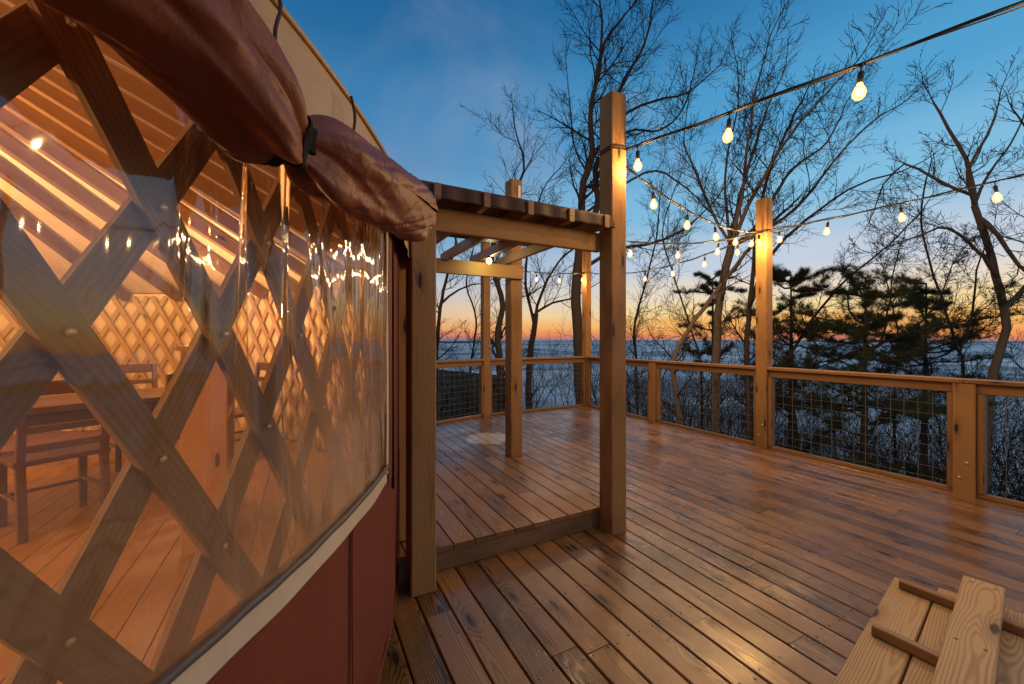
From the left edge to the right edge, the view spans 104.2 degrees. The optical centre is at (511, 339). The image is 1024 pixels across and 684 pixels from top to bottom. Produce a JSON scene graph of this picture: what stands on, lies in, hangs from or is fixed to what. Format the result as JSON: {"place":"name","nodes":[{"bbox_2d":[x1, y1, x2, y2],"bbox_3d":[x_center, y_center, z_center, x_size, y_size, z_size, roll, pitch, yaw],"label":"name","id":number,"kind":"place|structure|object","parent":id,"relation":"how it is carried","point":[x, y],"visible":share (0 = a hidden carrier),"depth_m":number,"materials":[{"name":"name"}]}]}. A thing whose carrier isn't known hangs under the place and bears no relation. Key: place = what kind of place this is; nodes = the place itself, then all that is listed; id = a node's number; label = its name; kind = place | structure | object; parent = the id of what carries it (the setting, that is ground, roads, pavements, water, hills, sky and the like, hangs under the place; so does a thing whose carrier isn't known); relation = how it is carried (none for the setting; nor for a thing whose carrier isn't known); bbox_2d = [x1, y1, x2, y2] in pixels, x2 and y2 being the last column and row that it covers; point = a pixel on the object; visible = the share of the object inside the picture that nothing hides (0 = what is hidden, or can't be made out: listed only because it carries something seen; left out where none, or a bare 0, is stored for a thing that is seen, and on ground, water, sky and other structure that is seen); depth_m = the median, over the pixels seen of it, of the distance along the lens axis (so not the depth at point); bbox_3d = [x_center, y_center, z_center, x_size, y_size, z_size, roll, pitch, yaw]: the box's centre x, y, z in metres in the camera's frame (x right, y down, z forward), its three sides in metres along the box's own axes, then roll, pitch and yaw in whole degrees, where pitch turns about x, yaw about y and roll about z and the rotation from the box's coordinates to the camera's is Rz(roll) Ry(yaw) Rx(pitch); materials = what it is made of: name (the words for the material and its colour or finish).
{"place":"outdoors","nodes":[
{"label":"outdoors","id":0,"kind":"place"},
{"bbox_2d":[401,369,504,654],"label":"ground","id":1,"kind":"structure","parent":0,"point":[456,396],"depth_m":39.22,"materials":[{"name":"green plant"}]},
{"bbox_2d":[441,239,497,417],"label":"bare tree","id":2,"kind":"object","parent":1,"relation":"on","point":[473,343],"visible":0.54,"depth_m":12.98,"materials":[{"name":"brown plant"}]},
{"bbox_2d":[436,238,504,420],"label":"bare tree","id":3,"kind":"object","parent":1,"relation":"on","point":[439,311],"visible":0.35,"depth_m":11.97,"materials":[{"name":"brown plant"}]},
{"bbox_2d":[460,79,568,413],"bbox_3d":[-0.093,-1.732,11.102,2.783,10.885,2.760,0,0,-14],"label":"bare tree","id":4,"kind":"object","parent":1,"relation":"on","point":[498,335],"visible":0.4,"depth_m":10.93,"materials":[{"name":"brown plant"}]},
{"bbox_2d":[502,110,599,408],"bbox_3d":[1.526,-1.171,11.593,4.057,10.899,2.276,0,0,-4],"label":"bare tree","id":5,"kind":"object","parent":1,"relation":"on","point":[534,317],"visible":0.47,"depth_m":11.94,"materials":[{"name":"brown plant"}]},
{"bbox_2d":[521,0,757,404],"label":"bare tree","id":6,"kind":"object","parent":1,"relation":"on","point":[594,183],"visible":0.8,"depth_m":10.38,"materials":[{"name":"brown plant"}]},
{"bbox_2d":[598,153,709,419],"bbox_3d":[4.533,0.018,14.176,4.054,13.293,3.265,0,0,45],"label":"bare tree","id":7,"kind":"object","parent":1,"relation":"on","point":[634,336],"visible":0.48,"depth_m":13.97,"materials":[{"name":"brown plant"}]},
{"bbox_2d":[639,135,733,429],"bbox_3d":[5.373,0.272,12.094,3.157,12.731,2.824,0,0,-7],"label":"bare tree","id":8,"kind":"object","parent":1,"relation":"on","point":[686,315],"visible":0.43,"depth_m":11.96,"materials":[{"name":"brown plant"}]},
{"bbox_2d":[670,269,753,393],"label":"pine tree","id":9,"kind":"object","parent":1,"relation":"on","point":[704,287],"visible":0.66,"depth_m":12.48,"materials":[{"name":"green plant"}]},
{"bbox_2d":[626,180,809,427],"bbox_3d":[4.050,0.974,7.890,3.642,8.169,1.615,0,0,6],"label":"bare tree","id":10,"kind":"object","parent":1,"relation":"on","point":[689,327],"visible":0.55,"depth_m":7.96,"materials":[{"name":"brown plant"}]},
{"bbox_2d":[436,293,1023,501],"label":"undergrowth","id":11,"kind":"object","parent":1,"relation":"on","point":[1017,490],"visible":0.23,"depth_m":9.65,"materials":[{"name":"brown plant"}]},
{"bbox_2d":[648,0,951,432],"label":"bare tree","id":12,"kind":"object","parent":1,"relation":"on","point":[716,348],"visible":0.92,"depth_m":8.42,"materials":[{"name":"brown plant"}]},
{"bbox_2d":[732,259,877,452],"bbox_3d":[7.400,2.103,10.555,3.200,8.985,3.466,0,0,-28],"label":"pine tree","id":13,"kind":"object","parent":1,"relation":"on","point":[798,278],"visible":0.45,"depth_m":10.31,"materials":[{"name":"green plant"}]},
{"bbox_2d":[686,51,976,440],"bbox_3d":[5.820,-0.353,8.119,4.324,11.551,2.442,0,0,8],"label":"bare tree","id":14,"kind":"object","parent":1,"relation":"on","point":[750,304],"visible":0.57,"depth_m":8.25,"materials":[{"name":"brown plant"}]},
{"bbox_2d":[775,174,959,450],"bbox_3d":[8.603,1.138,9.978,5.156,10.772,1.714,0,0,9],"label":"bare tree","id":15,"kind":"object","parent":1,"relation":"on","point":[823,304],"visible":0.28,"depth_m":9.97,"materials":[{"name":"brown plant"}]},
{"bbox_2d":[732,223,1022,493],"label":"pine tree","id":16,"kind":"object","parent":1,"relation":"on","point":[870,320],"visible":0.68,"depth_m":8.13,"materials":[{"name":"green plant"}]},
{"bbox_2d":[855,205,942,464],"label":"bare tree","id":17,"kind":"object","parent":1,"relation":"on","point":[882,227],"visible":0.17,"depth_m":12.53,"materials":[{"name":"brown plant"}]},
{"bbox_2d":[833,271,1023,479],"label":"pine tree","id":18,"kind":"object","parent":1,"relation":"on","point":[921,291],"visible":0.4,"depth_m":10.14,"materials":[{"name":"green plant"}]},
{"bbox_2d":[846,44,1023,492],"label":"bare tree","id":19,"kind":"object","parent":1,"relation":"on","point":[989,256],"visible":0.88,"depth_m":7.55,"materials":[{"name":"brown plant"}]},
{"bbox_2d":[887,137,1023,466],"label":"bare tree","id":20,"kind":"object","parent":1,"relation":"on","point":[960,353],"visible":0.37,"depth_m":8.98,"materials":[{"name":"brown plant"}]},
{"bbox_2d":[978,68,1023,445],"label":"bare tree","id":21,"kind":"object","parent":1,"relation":"on","point":[1009,212],"visible":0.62,"depth_m":7.65,"materials":[{"name":"brown plant"}]},
{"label":"deck framing","id":22,"kind":"structure","parent":1,"relation":"on","visible":0},
{"bbox_2d":[378,406,1023,683],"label":"deck","id":23,"kind":"structure","parent":22,"relation":"on","point":[742,632],"depth_m":2.43,"materials":[{"name":"brown wood"}]},
{"bbox_2d":[0,0,437,683],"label":"yurt","id":24,"kind":"object","parent":23,"relation":"on","point":[238,186],"visible":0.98,"depth_m":0.94,"materials":[{"name":"red fabric"}]},
{"bbox_2d":[0,380,110,543],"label":"chair","id":25,"kind":"object","parent":24,"relation":"on","point":[20,458],"visible":0.83,"depth_m":2.61,"materials":[{"name":"brown wood"}]},
{"bbox_2d":[27,387,164,426],"bbox_3d":[-3.450,0.868,3.392,0.850,0.765,1.500,0,0,33],"label":"dining table","id":26,"kind":"object","parent":24,"relation":"on","point":[150,397],"depth_m":3.05,"materials":[{"name":"brown wood"}]},
{"bbox_2d":[109,364,157,471],"bbox_3d":[-3.802,0.759,4.045,0.507,0.987,0.440,0,0,33],"label":"chair","id":27,"kind":"object","parent":24,"relation":"on","point":[135,368],"visible":0.21,"depth_m":4.20,"materials":[{"name":"brown wood"}]},
{"bbox_2d":[165,373,179,438],"bbox_3d":[-2.753,0.759,3.387,0.507,0.987,0.440,0,0,33],"label":"chair","id":28,"kind":"object","parent":24,"relation":"on","point":[169,376],"visible":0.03,"depth_m":3.08,"materials":[{"name":"brown wood"}]},
{"bbox_2d":[175,345,234,556],"bbox_3d":[-2.004,0.645,2.654,0.260,1.210,0.750,0,0,-32],"label":"cabinet","id":29,"kind":"object","parent":24,"relation":"on","point":[207,444],"visible":0.48,"depth_m":2.36,"materials":[{"name":"brown wood"}]},
{"bbox_2d":[235,362,268,441],"bbox_3d":[-2.885,0.759,4.282,0.440,0.987,0.507,0,0,33],"label":"chair","id":30,"kind":"object","parent":24,"relation":"on","point":[259,367],"visible":0.07,"depth_m":4.48,"materials":[{"name":"brown wood"}]},
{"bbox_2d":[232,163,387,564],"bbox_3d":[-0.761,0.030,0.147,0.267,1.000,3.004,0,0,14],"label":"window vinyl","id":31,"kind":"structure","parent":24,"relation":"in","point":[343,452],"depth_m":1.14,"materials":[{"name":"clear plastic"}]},
{"bbox_2d":[436,359,484,423],"bbox_3d":[-1.255,0.884,6.644,1.904,1.049,0.140,0,0,-42],"label":"railing","id":32,"kind":"object","parent":23,"relation":"on","point":[449,364],"visible":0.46,"depth_m":7.03,"materials":[{"name":"brown wood"}]},
{"bbox_2d":[481,241,489,416],"bbox_3d":[-0.492,-0.205,7.319,0.149,3.270,0.140,0,0,-28],"label":"wooden post","id":33,"kind":"object","parent":23,"relation":"on","point":[485,318],"visible":0.61,"depth_m":7.26,"materials":[{"name":"brown wood"}]},
{"bbox_2d":[398,455,599,581],"bbox_3d":[-0.341,1.335,3.339,1.712,0.149,1.553,0,0,-28],"label":"landing","id":34,"kind":"object","parent":23,"relation":"on","point":[486,507],"visible":0.63,"depth_m":2.97,"materials":[{"name":"brown wood"}]},
{"bbox_2d":[406,90,625,596],"bbox_3d":[-0.351,-0.190,3.296,1.760,3.200,1.805,0,0,-28],"label":"pergola","id":35,"kind":"object","parent":23,"relation":"on","point":[511,222],"visible":0.77,"depth_m":2.86,"materials":[{"name":"brown wood"}]},
{"bbox_2d":[598,144,627,156],"bbox_3d":[0.746,-1.390,2.952,0.156,0.042,0.156,0,0,-28],"label":"cable tie","id":36,"kind":"object","parent":35,"relation":"attached to","point":[612,147],"visible":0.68,"depth_m":2.90,"materials":[{"name":"black plastic"}]},
{"bbox_2d":[626,232,757,251],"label":"string lights","id":37,"kind":"object","parent":35,"relation":"hanging from","point":[678,244],"visible":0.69,"depth_m":4.92,"materials":[{"name":"black rubber"}]},
{"bbox_2d":[625,0,1023,160],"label":"string lights","id":38,"kind":"object","parent":35,"relation":"hanging from","point":[860,78],"visible":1,"depth_m":2.05,"materials":[{"name":"black rubber"}]},
{"bbox_2d":[490,356,585,415],"bbox_3d":[0.547,0.884,7.879,2.205,1.049,0.140,0,0,-28],"label":"railing","id":39,"kind":"object","parent":23,"relation":"on","point":[541,360],"visible":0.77,"depth_m":7.95,"materials":[{"name":"brown wood"}]},
{"bbox_2d":[582,251,590,406],"bbox_3d":[1.576,-0.215,8.434,0.149,3.290,0.140,0,0,-28],"label":"wooden post","id":40,"kind":"object","parent":23,"relation":"on","point":[586,306],"visible":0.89,"depth_m":8.37,"materials":[{"name":"brown wood"}]},
{"bbox_2d":[524,271,584,278],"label":"string lights","id":41,"kind":"object","parent":40,"relation":"hanging from","point":[555,273],"visible":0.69,"depth_m":8.03,"materials":[{"name":"black rubber"}]},
{"bbox_2d":[587,234,754,276],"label":"string lights","id":42,"kind":"object","parent":40,"relation":"hanging from","point":[737,248],"visible":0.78,"depth_m":6.08,"materials":[{"name":"black rubber"}]},
{"bbox_2d":[586,356,650,419],"bbox_3d":[2.024,0.884,7.597,0.140,1.049,1.756,0,0,-28],"label":"railing","id":43,"kind":"object","parent":23,"relation":"on","point":[629,362],"visible":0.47,"depth_m":8.13,"materials":[{"name":"brown wood"}]},
{"bbox_2d":[648,362,656,422],"bbox_3d":[2.432,0.916,6.817,0.149,1.028,0.140,0,0,-28],"label":"wooden post","id":44,"kind":"object","parent":23,"relation":"on","point":[652,367],"visible":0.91,"depth_m":6.76,"materials":[{"name":"brown wood"}]},
{"bbox_2d":[651,360,755,444],"bbox_3d":[2.847,0.884,6.041,0.140,1.049,1.756,0,0,-28],"label":"railing","id":45,"kind":"object","parent":23,"relation":"on","point":[722,368],"visible":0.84,"depth_m":5.91,"materials":[{"name":"brown wood"}]},
{"bbox_2d":[396,410,1022,683],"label":"deck screws","id":46,"kind":"object","parent":23,"relation":"on","point":[709,540],"visible":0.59,"depth_m":2.62,"materials":[{"name":"silver metal"}]},
{"bbox_2d":[756,197,771,448],"bbox_3d":[3.287,-0.195,5.199,0.149,3.250,0.140,0,0,-28],"label":"wooden post","id":47,"kind":"object","parent":23,"relation":"on","point":[763,291],"visible":0.94,"depth_m":5.15,"materials":[{"name":"brown wood"}]},
{"bbox_2d":[626,165,762,240],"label":"string lights","id":48,"kind":"object","parent":47,"relation":"hanging from","point":[629,169],"visible":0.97,"depth_m":3.80,"materials":[{"name":"black rubber"}]},
{"bbox_2d":[766,173,1023,236],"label":"string lights","id":49,"kind":"object","parent":47,"relation":"hanging from","point":[995,188],"visible":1,"depth_m":3.95,"materials":[{"name":"black rubber"}]},
{"bbox_2d":[767,367,968,491],"bbox_3d":[3.725,0.884,4.379,0.140,1.049,1.716,0,0,-28],"label":"railing","id":50,"kind":"object","parent":23,"relation":"on","point":[932,383],"visible":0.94,"depth_m":4.28,"materials":[{"name":"brown wood"}]},
{"bbox_2d":[832,577,1023,683],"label":"table","id":51,"kind":"object","parent":23,"relation":"on","point":[908,620],"visible":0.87,"depth_m":1.56,"materials":[{"name":"brown wood"}]},
{"bbox_2d":[931,575,1004,683],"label":"loose plank","id":52,"kind":"object","parent":51,"relation":"on","point":[969,652],"visible":1,"depth_m":1.48,"materials":[{"name":"brown wood"}]},
{"bbox_2d":[953,383,977,498],"bbox_3d":[4.123,0.916,3.616,0.149,1.028,0.140,0,0,-28],"label":"wooden post","id":53,"kind":"object","parent":23,"relation":"on","point":[964,439],"visible":0.89,"depth_m":3.58,"materials":[{"name":"brown wood"}]},
{"bbox_2d":[964,378,1023,507],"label":"railing","id":54,"kind":"object","parent":23,"relation":"on","point":[986,387],"visible":1,"depth_m":3.50,"materials":[{"name":"brown wood"}]},
{"bbox_2d":[439,342,504,342],"bbox_3d":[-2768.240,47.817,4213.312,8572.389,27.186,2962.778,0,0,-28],"label":"hills","id":55,"kind":"structure","parent":0,"point":[460,342],"depth_m":5357.26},
{"bbox_2d":[282,0,1023,340],"label":"sky","id":56,"kind":"structure","parent":0,"point":[409,66],"materials":[{"name":"blue"}]},
{"bbox_2d":[439,340,1023,500],"bbox_3d":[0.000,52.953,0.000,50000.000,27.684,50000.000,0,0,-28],"label":"water","id":57,"kind":"structure","parent":0,"point":[542,345],"depth_m":618.59,"materials":[{"name":"blue liquid"}]},
{"bbox_2d":[439,341,1023,342],"bbox_3d":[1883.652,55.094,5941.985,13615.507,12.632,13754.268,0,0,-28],"label":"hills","id":58,"kind":"structure","parent":0,"point":[754,341],"depth_m":8603.93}
]}

